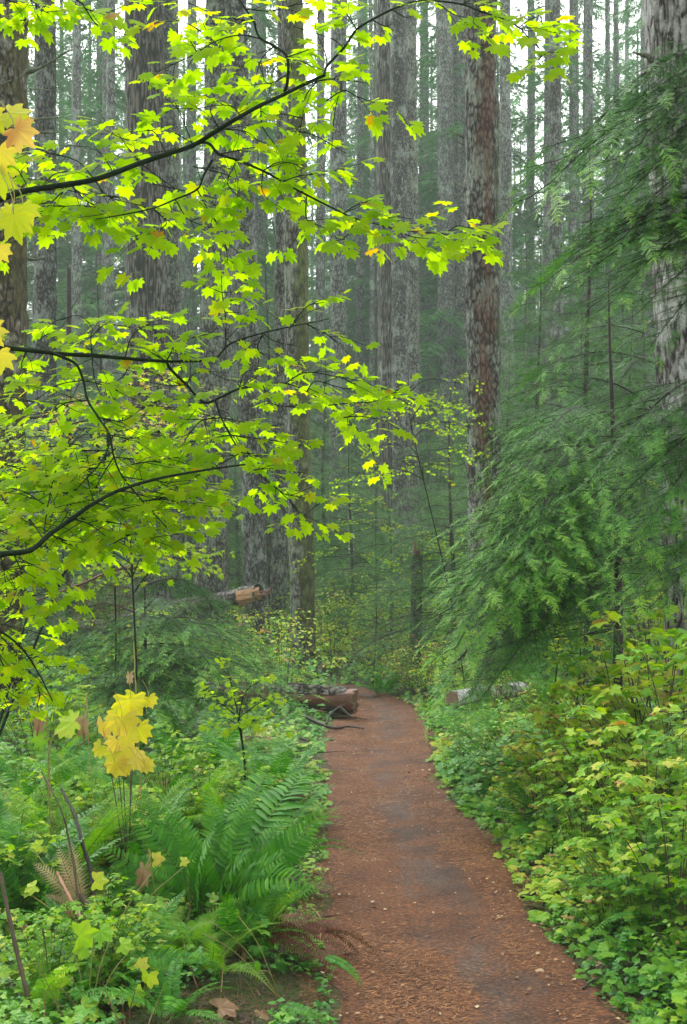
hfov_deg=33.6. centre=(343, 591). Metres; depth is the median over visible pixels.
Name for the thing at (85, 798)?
berry bush
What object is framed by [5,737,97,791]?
sword fern
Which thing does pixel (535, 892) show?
fallen stick
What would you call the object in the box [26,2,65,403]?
conifer tree
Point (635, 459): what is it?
hemlock tree
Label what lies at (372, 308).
conifer tree
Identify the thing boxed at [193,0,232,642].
conifer tree
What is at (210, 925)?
lady fern
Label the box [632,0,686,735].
conifer tree
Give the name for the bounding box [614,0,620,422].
conifer tree
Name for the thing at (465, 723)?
leafy herb
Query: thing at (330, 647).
undergrowth bush
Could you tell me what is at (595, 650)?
sword fern
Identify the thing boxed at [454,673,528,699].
sword fern
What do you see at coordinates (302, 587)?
conifer tree
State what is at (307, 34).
sky
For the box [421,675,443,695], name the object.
leafy herb
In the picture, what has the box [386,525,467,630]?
vine maple
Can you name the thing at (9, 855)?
berry bush
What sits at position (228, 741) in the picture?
sword fern
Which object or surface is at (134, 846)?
sword fern
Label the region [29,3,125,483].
conifer tree
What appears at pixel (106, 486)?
hemlock tree
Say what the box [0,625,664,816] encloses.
ground cover
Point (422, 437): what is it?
hemlock tree
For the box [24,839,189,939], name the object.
broad leaved plant
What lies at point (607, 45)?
conifer tree
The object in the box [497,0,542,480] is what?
conifer tree
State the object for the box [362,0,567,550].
conifer tree
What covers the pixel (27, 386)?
conifer tree
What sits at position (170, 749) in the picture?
lady fern
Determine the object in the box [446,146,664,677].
hemlock tree
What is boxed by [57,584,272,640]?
broken log
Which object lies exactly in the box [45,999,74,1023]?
leafy herb
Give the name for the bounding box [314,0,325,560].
conifer tree
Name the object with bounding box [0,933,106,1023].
lady fern
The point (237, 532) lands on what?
hemlock tree
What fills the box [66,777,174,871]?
berry bush
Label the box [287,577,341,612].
undergrowth bush
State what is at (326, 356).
conifer tree
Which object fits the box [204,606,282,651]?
undergrowth bush
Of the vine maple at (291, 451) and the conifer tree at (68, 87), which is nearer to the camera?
the vine maple at (291, 451)
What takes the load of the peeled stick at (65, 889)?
on the ground cover at (625, 945)
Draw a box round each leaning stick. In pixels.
[41,771,80,912]
[60,788,95,902]
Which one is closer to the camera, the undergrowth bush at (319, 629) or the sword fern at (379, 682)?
the sword fern at (379, 682)
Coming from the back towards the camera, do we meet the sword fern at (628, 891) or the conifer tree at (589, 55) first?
the conifer tree at (589, 55)
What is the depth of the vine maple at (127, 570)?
8.62 m
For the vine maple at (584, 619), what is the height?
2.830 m
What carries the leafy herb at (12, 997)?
on the ground at (236, 976)
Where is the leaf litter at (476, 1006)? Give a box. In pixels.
[317,696,619,1023]
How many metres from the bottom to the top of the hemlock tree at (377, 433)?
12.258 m
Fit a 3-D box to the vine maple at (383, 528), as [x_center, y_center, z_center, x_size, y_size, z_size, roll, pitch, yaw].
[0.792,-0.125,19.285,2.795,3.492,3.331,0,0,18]
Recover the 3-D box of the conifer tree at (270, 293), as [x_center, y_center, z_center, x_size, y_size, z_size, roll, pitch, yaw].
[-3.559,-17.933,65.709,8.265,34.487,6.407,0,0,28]
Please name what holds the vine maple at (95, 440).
on the ground at (236, 976)
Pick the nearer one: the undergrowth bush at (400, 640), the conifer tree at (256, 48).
the undergrowth bush at (400, 640)
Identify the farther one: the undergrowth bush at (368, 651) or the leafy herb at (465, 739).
the undergrowth bush at (368, 651)
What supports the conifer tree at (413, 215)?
on the ground at (236, 976)
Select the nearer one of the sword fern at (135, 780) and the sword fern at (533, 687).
the sword fern at (135, 780)
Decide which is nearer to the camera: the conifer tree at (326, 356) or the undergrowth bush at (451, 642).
the undergrowth bush at (451, 642)
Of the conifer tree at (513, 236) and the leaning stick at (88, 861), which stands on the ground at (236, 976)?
the conifer tree at (513, 236)
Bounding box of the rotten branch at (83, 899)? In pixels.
[63,871,96,918]
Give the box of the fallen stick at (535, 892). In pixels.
[520,887,574,905]
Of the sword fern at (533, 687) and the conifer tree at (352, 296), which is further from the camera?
the conifer tree at (352, 296)
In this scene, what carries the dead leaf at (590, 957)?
on the ground at (236, 976)
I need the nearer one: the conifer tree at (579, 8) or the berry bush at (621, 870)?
the berry bush at (621, 870)
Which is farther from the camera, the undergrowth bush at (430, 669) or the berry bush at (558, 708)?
the undergrowth bush at (430, 669)
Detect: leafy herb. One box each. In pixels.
[0,969,48,999]
[1,943,33,974]
[10,985,88,1023]
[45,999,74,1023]
[114,928,167,952]
[132,880,180,909]
[139,760,196,798]
[187,756,237,793]
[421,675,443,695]
[444,716,484,740]
[445,725,500,756]
[447,706,513,725]
[454,735,515,758]
[456,746,504,786]
[461,709,508,724]
[462,726,520,750]
[468,738,513,756]
[469,702,515,727]
[472,726,535,751]
[475,742,538,780]
[476,719,530,751]
[478,750,523,781]
[488,698,523,716]
[496,758,575,812]
[523,779,576,828]
[526,680,559,703]
[552,805,589,836]
[557,875,635,929]
[566,860,628,909]
[640,919,686,960]
[671,957,686,968]
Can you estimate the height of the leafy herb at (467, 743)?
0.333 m
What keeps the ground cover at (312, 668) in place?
on the ground at (236, 976)
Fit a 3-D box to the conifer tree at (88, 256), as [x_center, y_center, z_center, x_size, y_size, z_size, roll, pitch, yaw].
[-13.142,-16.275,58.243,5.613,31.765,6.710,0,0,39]
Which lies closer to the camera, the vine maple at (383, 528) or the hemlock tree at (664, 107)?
the hemlock tree at (664, 107)
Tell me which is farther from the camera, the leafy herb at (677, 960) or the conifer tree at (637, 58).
the conifer tree at (637, 58)
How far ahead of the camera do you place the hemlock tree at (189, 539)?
28.95 m
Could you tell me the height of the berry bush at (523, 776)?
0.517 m
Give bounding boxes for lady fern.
[0,735,80,778]
[0,753,91,837]
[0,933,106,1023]
[1,779,153,876]
[1,891,61,928]
[2,873,113,951]
[13,746,167,807]
[54,739,181,785]
[57,763,195,851]
[111,905,253,976]
[117,759,252,837]
[117,890,240,971]
[129,908,282,982]
[153,784,294,841]
[194,883,334,944]
[306,808,343,831]
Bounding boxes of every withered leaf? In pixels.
[32,704,53,833]
[76,693,95,847]
[126,641,143,854]
[135,849,156,901]
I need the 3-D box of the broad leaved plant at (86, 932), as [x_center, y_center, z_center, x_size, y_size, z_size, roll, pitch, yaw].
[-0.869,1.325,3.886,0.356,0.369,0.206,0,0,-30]
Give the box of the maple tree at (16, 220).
[0,101,40,375]
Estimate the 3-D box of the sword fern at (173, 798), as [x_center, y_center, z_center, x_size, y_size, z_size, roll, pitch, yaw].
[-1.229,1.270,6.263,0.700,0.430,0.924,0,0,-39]
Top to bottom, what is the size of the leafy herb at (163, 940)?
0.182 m
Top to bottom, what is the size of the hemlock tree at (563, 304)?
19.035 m
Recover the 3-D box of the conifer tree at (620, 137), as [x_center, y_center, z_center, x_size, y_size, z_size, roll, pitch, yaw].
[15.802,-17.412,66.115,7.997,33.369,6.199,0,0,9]
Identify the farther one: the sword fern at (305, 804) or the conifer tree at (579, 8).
the conifer tree at (579, 8)
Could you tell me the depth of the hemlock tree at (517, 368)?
18.98 m
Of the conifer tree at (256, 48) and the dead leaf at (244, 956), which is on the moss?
the dead leaf at (244, 956)
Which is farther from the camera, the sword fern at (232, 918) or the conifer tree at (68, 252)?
the conifer tree at (68, 252)
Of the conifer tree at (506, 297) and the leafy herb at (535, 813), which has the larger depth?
the conifer tree at (506, 297)
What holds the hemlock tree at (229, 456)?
on the ground at (236, 976)
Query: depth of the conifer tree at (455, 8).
47.80 m
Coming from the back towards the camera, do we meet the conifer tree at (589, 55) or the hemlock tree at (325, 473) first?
the conifer tree at (589, 55)
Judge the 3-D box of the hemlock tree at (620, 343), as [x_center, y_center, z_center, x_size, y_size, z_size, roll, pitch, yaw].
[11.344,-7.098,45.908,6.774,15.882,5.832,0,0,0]
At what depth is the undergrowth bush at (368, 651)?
20.52 m
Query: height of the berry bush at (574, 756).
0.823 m
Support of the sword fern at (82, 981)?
on the ground at (236, 976)
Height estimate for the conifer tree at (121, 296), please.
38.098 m
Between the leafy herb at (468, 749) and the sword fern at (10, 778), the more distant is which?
the leafy herb at (468, 749)
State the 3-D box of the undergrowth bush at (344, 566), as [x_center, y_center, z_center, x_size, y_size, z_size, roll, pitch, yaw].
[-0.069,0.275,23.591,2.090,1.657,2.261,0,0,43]
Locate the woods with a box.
[26,51,661,539]
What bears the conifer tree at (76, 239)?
on the ground at (236, 976)
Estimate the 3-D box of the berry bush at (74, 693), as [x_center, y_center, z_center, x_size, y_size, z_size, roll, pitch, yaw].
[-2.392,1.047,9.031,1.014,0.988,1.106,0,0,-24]
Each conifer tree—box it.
[0,0,68,733]
[24,133,57,502]
[25,0,120,560]
[25,3,96,446]
[26,1,125,569]
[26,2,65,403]
[27,0,95,461]
[27,0,125,566]
[27,0,192,542]
[27,161,61,377]
[28,0,57,644]
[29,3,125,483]
[56,58,93,426]
[71,0,83,578]
[83,0,201,393]
[94,0,102,586]
[102,0,115,583]
[114,73,127,564]
[114,154,181,383]
[124,0,174,640]
[163,0,187,618]
[178,54,203,334]
[179,0,355,542]
[179,36,204,443]
[179,113,199,343]
[180,0,328,587]
[181,48,273,505]
[183,0,196,578]
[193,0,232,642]
[196,0,330,549]
[225,0,271,657]
[240,1,328,497]
[267,126,313,533]
[268,79,329,413]
[269,1,287,635]
[270,0,318,679]
[270,0,368,548]
[307,26,350,535]
[307,177,328,491]
[308,0,435,571]
[308,2,373,481]
[310,0,418,550]
[312,1,436,565]
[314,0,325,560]
[325,0,434,487]
[325,0,435,492]
[325,83,369,550]
[329,0,347,581]
[346,7,437,516]
[350,2,437,562]
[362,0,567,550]
[369,0,374,550]
[374,7,542,513]
[375,0,392,606]
[390,0,410,609]
[406,0,419,560]
[417,42,436,530]
[419,5,500,504]
[429,50,437,548]
[435,0,457,572]
[446,0,506,685]
[452,0,458,443]
[455,0,654,578]
[496,27,537,443]
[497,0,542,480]
[499,0,515,481]
[500,0,641,417]
[512,147,538,441]
[515,135,542,442]
[526,0,536,562]
[527,0,641,439]
[548,0,562,456]
[563,0,654,410]
[563,0,657,575]
[563,1,640,380]
[563,44,604,385]
[567,15,634,405]
[568,0,577,478]
[580,0,660,527]
[585,0,594,387]
[604,0,640,343]
[605,0,611,520]
[610,4,635,380]
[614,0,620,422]
[621,24,654,509]
[628,150,662,533]
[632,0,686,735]
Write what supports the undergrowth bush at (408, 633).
on the ground at (236, 976)
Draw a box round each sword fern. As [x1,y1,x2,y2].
[0,738,47,769]
[0,756,129,812]
[0,787,108,860]
[0,795,142,934]
[0,893,151,981]
[2,730,191,820]
[3,865,34,882]
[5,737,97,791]
[8,840,123,918]
[9,937,155,1006]
[12,886,142,936]
[21,862,162,924]
[40,751,238,835]
[40,784,194,849]
[42,838,161,895]
[59,797,197,859]
[65,888,193,998]
[79,948,241,1023]
[81,867,186,925]
[92,781,193,879]
[94,768,381,978]
[99,689,257,745]
[120,707,298,786]
[143,948,328,1022]
[146,875,307,955]
[156,773,285,816]
[167,816,306,875]
[179,743,276,763]
[196,730,339,811]
[199,803,359,862]
[215,881,321,945]
[220,782,341,833]
[322,954,362,989]
[338,663,425,694]
[412,708,551,744]
[444,735,549,786]
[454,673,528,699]
[455,771,566,838]
[501,672,589,702]
[506,665,544,680]
[507,645,553,678]
[550,818,686,935]
[562,644,624,666]
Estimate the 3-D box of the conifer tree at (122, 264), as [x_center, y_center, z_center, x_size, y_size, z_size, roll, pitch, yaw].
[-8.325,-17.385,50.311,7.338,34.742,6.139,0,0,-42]
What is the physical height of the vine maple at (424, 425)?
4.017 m
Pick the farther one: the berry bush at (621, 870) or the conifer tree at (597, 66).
the conifer tree at (597, 66)
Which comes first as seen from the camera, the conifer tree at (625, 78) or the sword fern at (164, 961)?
the sword fern at (164, 961)
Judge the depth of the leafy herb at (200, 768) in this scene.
8.06 m
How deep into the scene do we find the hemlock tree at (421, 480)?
47.89 m
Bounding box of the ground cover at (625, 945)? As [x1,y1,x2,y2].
[0,740,686,1023]
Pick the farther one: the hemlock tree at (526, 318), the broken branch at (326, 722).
the hemlock tree at (526, 318)
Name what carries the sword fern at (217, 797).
on the ground at (236, 976)
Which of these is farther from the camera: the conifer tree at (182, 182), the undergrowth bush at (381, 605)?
the conifer tree at (182, 182)
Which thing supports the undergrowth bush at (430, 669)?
on the ground at (236, 976)
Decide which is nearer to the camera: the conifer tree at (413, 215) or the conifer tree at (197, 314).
the conifer tree at (413, 215)
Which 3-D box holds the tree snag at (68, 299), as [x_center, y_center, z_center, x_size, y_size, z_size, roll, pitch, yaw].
[-4.742,-2.056,19.922,0.413,7.226,0.204,0,0,44]
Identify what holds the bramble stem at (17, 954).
on the ground cover at (625, 945)
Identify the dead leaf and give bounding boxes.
[209,998,238,1018]
[226,938,247,961]
[254,1009,269,1020]
[586,955,602,965]
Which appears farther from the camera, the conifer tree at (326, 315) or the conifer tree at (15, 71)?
the conifer tree at (326, 315)
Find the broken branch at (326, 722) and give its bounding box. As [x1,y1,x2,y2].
[301,704,364,729]
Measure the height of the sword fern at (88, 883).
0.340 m
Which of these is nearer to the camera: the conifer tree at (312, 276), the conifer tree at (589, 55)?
the conifer tree at (589, 55)
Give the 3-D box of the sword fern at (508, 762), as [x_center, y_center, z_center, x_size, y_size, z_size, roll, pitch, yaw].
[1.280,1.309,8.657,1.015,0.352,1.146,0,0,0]
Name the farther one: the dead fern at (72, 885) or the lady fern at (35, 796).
the lady fern at (35, 796)
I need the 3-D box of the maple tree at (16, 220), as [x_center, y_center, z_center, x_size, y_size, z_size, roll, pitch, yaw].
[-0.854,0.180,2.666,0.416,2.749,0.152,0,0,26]
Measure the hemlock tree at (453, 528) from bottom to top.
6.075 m
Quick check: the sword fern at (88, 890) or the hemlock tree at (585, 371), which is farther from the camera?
the hemlock tree at (585, 371)
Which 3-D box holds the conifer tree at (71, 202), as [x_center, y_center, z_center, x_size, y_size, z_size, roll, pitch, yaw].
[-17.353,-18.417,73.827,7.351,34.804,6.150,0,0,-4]
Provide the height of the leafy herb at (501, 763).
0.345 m
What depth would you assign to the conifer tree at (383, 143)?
33.74 m
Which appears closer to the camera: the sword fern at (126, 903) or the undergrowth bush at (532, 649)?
the sword fern at (126, 903)
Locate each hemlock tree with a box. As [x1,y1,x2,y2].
[8,565,328,752]
[22,381,209,697]
[22,408,142,673]
[23,246,193,621]
[24,254,127,590]
[27,397,186,589]
[106,307,289,615]
[115,329,194,587]
[125,420,242,589]
[174,245,362,621]
[182,287,271,585]
[184,371,321,613]
[228,429,380,606]
[229,279,377,585]
[239,333,404,612]
[268,420,442,662]
[287,489,435,612]
[290,477,463,659]
[317,310,440,570]
[319,383,543,685]
[333,488,467,610]
[348,363,466,585]
[356,409,438,563]
[394,242,663,649]
[400,282,686,741]
[400,442,536,613]
[409,349,567,611]
[410,350,521,589]
[419,276,438,556]
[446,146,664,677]
[451,227,570,539]
[482,300,668,704]
[491,40,686,787]
[519,183,612,553]
[524,252,638,567]
[544,306,664,641]
[557,185,661,602]
[591,233,660,579]
[625,332,662,552]
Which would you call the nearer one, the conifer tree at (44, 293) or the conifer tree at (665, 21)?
the conifer tree at (665, 21)
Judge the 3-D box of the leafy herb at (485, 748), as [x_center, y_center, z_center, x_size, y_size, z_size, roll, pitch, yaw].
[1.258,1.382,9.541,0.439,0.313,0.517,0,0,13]
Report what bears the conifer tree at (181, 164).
on the ground at (236, 976)
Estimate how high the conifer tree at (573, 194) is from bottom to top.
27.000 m
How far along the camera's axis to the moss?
4.39 m
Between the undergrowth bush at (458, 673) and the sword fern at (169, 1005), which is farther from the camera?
the undergrowth bush at (458, 673)
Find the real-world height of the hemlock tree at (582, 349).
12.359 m
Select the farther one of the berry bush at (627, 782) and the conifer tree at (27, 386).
the conifer tree at (27, 386)
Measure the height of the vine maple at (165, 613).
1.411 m
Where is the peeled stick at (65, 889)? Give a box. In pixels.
[56,871,80,915]
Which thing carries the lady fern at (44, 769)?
on the ground at (236, 976)
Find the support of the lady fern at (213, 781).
on the ground at (236, 976)
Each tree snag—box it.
[65,268,81,647]
[409,540,422,681]
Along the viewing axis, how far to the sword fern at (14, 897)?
5.13 m
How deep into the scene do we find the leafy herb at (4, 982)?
4.18 m
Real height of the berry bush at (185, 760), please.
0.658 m
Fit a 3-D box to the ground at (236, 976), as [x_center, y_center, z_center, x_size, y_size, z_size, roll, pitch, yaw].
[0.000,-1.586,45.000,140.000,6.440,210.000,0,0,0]
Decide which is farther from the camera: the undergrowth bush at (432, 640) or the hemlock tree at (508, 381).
the hemlock tree at (508, 381)
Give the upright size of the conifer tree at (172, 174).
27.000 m
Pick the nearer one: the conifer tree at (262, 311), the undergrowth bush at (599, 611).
the undergrowth bush at (599, 611)
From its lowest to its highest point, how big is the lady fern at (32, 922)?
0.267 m
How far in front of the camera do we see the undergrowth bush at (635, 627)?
14.64 m
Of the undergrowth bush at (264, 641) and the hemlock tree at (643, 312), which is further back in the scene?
the hemlock tree at (643, 312)
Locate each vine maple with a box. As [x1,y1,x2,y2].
[0,0,152,59]
[0,0,583,300]
[0,249,427,555]
[0,375,270,735]
[0,399,181,723]
[0,440,262,638]
[0,605,89,722]
[9,534,235,744]
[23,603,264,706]
[38,370,203,737]
[198,657,292,790]
[293,492,466,683]
[324,373,490,711]
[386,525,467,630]
[454,596,664,718]
[508,452,654,703]
[552,552,632,703]
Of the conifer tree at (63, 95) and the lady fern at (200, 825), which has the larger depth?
the conifer tree at (63, 95)
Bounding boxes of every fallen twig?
[324,978,346,999]
[582,979,597,988]
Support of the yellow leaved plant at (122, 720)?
on the ground at (236, 976)
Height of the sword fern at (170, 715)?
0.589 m
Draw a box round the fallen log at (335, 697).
[196,680,364,717]
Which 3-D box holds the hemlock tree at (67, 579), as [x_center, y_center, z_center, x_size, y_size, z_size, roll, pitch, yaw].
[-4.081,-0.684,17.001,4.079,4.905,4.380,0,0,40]
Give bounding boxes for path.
[279,682,619,1023]
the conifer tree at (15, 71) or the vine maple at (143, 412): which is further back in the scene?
the conifer tree at (15, 71)
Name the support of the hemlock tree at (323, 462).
on the ground at (236, 976)
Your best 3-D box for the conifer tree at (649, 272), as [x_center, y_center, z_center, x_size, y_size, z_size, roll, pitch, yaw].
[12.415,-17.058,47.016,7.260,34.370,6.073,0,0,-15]
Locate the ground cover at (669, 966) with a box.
[414,677,686,1023]
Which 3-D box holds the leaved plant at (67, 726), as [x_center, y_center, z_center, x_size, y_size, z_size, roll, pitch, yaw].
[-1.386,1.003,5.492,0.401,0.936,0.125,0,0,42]
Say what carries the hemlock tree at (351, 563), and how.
on the ground at (236, 976)
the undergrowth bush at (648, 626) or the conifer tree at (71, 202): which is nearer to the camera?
the undergrowth bush at (648, 626)
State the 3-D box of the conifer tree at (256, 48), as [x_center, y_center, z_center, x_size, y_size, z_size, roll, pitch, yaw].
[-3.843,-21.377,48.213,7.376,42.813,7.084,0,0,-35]
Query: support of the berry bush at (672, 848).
on the ground at (236, 976)
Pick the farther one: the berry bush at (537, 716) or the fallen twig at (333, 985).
the berry bush at (537, 716)
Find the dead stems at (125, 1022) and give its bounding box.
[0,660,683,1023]
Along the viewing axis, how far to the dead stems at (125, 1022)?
4.37 m
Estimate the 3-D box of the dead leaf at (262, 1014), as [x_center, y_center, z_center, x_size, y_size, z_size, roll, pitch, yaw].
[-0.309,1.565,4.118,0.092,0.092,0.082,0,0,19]
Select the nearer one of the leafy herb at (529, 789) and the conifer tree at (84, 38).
the leafy herb at (529, 789)
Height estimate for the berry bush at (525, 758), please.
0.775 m
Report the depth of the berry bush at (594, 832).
6.19 m
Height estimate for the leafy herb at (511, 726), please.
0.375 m
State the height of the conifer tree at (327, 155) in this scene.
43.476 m
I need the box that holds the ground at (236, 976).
[0,556,685,1023]
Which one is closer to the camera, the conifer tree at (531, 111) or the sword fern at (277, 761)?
the sword fern at (277, 761)
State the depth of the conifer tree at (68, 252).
49.42 m
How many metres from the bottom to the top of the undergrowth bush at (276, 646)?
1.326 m
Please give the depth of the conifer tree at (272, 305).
95.60 m
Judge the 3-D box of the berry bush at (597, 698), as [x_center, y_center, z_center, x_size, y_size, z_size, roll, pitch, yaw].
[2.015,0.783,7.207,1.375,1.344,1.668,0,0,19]
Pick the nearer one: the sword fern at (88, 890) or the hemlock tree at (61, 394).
the sword fern at (88, 890)
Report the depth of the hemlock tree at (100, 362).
26.94 m
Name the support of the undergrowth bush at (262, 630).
on the ground at (236, 976)
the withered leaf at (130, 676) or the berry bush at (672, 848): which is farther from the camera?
the withered leaf at (130, 676)
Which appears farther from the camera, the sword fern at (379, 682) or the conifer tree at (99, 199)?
the conifer tree at (99, 199)
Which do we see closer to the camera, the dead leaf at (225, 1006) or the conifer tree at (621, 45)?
the dead leaf at (225, 1006)
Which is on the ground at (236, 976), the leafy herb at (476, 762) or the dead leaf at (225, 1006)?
the leafy herb at (476, 762)
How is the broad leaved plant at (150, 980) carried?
on the ground at (236, 976)
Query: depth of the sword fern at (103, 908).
4.90 m
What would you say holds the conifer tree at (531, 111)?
on the ground at (236, 976)
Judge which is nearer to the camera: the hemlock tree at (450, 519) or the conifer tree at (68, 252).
the hemlock tree at (450, 519)
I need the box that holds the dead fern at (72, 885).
[34,845,90,910]
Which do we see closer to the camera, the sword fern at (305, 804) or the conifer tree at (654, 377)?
the sword fern at (305, 804)
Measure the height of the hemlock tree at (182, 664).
1.831 m
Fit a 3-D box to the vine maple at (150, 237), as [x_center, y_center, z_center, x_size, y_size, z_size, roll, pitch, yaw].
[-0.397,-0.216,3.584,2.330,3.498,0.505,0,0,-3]
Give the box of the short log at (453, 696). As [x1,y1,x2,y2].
[445,682,528,706]
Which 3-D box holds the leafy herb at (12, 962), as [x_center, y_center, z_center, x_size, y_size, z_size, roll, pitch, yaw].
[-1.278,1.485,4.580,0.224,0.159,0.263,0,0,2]
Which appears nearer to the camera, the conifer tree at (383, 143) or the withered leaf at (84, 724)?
the withered leaf at (84, 724)
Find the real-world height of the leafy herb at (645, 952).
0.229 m
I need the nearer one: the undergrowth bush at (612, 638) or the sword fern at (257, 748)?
the sword fern at (257, 748)
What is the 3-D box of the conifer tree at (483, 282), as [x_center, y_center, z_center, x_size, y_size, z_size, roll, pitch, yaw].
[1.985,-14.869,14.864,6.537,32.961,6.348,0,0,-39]
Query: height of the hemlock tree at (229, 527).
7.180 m
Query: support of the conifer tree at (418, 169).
on the ground at (236, 976)
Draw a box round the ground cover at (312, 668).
[22,580,664,717]
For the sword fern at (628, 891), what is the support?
on the ground at (236, 976)
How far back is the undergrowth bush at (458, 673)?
14.04 m
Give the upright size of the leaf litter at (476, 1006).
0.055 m
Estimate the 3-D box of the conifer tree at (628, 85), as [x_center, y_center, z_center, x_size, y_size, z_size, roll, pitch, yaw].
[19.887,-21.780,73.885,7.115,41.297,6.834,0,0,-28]
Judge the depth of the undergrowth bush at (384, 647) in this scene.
20.90 m
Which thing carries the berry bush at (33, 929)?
on the ground at (236, 976)
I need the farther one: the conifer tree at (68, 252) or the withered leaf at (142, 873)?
the conifer tree at (68, 252)
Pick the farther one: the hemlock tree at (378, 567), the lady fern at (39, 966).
the hemlock tree at (378, 567)
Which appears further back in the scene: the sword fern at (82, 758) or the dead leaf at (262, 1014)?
the sword fern at (82, 758)
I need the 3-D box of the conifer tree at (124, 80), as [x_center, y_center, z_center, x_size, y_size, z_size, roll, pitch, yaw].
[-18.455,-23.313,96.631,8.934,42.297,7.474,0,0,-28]
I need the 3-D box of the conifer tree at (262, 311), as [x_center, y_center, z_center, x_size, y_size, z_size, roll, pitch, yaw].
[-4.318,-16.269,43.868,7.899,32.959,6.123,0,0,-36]
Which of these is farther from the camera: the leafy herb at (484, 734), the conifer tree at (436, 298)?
the conifer tree at (436, 298)
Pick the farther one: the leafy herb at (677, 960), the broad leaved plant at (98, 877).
the broad leaved plant at (98, 877)
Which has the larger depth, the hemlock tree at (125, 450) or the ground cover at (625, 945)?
the hemlock tree at (125, 450)
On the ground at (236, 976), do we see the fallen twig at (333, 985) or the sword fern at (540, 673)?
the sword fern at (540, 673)
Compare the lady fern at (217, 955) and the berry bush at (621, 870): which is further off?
the berry bush at (621, 870)
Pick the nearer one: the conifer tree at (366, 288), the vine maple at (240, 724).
the vine maple at (240, 724)
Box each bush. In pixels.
[0,661,107,761]
[0,804,78,908]
[0,905,110,998]
[1,767,128,841]
[41,873,160,989]
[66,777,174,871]
[72,637,139,686]
[76,626,171,676]
[117,721,221,808]
[162,614,337,718]
[167,764,260,837]
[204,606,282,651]
[210,750,289,825]
[224,605,324,675]
[229,608,347,683]
[230,597,288,615]
[270,593,339,636]
[273,586,370,659]
[287,565,385,641]
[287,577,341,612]
[315,598,385,662]
[315,619,364,676]
[335,602,367,639]
[340,633,391,670]
[341,581,410,634]
[356,605,430,660]
[365,631,434,684]
[373,640,465,695]
[377,609,467,666]
[382,634,467,700]
[402,617,467,670]
[403,576,449,626]
[409,636,473,695]
[420,609,467,673]
[423,658,511,709]
[433,622,449,652]
[442,657,528,709]
[447,676,541,715]
[464,621,571,668]
[489,743,577,819]
[500,699,615,796]
[507,684,679,810]
[516,635,686,780]
[524,754,644,872]
[528,713,686,851]
[547,610,686,810]
[556,809,686,923]
[557,644,686,810]
[564,591,628,646]
[565,728,686,854]
[566,613,660,663]
[576,604,686,750]
[588,760,686,939]
[598,563,664,672]
[599,703,686,855]
[607,566,664,658]
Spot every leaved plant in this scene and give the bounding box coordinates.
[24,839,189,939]
[30,705,85,839]
[30,920,134,1022]
[92,672,158,874]
[128,957,159,1011]
[186,908,279,997]
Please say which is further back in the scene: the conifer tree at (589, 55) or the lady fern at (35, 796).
the conifer tree at (589, 55)
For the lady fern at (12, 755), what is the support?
on the ground at (236, 976)
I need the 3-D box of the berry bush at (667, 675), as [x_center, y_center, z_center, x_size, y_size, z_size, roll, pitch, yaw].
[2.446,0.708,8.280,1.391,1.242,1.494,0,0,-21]
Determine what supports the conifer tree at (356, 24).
on the ground at (236, 976)
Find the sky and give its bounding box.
[23,0,640,536]
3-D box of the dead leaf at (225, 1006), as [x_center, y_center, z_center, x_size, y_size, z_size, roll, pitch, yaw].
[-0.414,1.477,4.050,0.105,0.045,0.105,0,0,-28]
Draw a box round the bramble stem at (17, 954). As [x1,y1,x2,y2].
[0,871,31,1008]
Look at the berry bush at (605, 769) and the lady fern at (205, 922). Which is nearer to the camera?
the lady fern at (205, 922)
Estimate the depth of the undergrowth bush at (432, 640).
18.42 m
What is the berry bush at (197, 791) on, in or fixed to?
on the ground at (236, 976)
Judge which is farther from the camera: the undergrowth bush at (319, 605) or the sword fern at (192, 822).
the undergrowth bush at (319, 605)
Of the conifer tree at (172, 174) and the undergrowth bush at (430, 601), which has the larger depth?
the conifer tree at (172, 174)
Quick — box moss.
[2,831,677,1023]
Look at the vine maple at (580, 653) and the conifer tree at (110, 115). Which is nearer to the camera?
the vine maple at (580, 653)
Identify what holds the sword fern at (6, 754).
on the ground at (236, 976)
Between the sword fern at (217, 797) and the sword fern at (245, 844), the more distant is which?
the sword fern at (217, 797)
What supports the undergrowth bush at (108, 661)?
on the ground at (236, 976)
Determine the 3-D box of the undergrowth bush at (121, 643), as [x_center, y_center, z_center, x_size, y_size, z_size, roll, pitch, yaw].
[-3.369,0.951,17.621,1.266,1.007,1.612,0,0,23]
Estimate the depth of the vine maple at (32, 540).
3.39 m
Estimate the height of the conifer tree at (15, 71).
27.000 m
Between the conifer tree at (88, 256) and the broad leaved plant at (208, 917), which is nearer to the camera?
the broad leaved plant at (208, 917)
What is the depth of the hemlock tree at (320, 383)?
40.08 m
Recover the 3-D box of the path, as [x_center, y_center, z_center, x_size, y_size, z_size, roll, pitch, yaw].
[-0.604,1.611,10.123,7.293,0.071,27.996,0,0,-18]
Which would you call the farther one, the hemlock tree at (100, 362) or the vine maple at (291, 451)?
the hemlock tree at (100, 362)

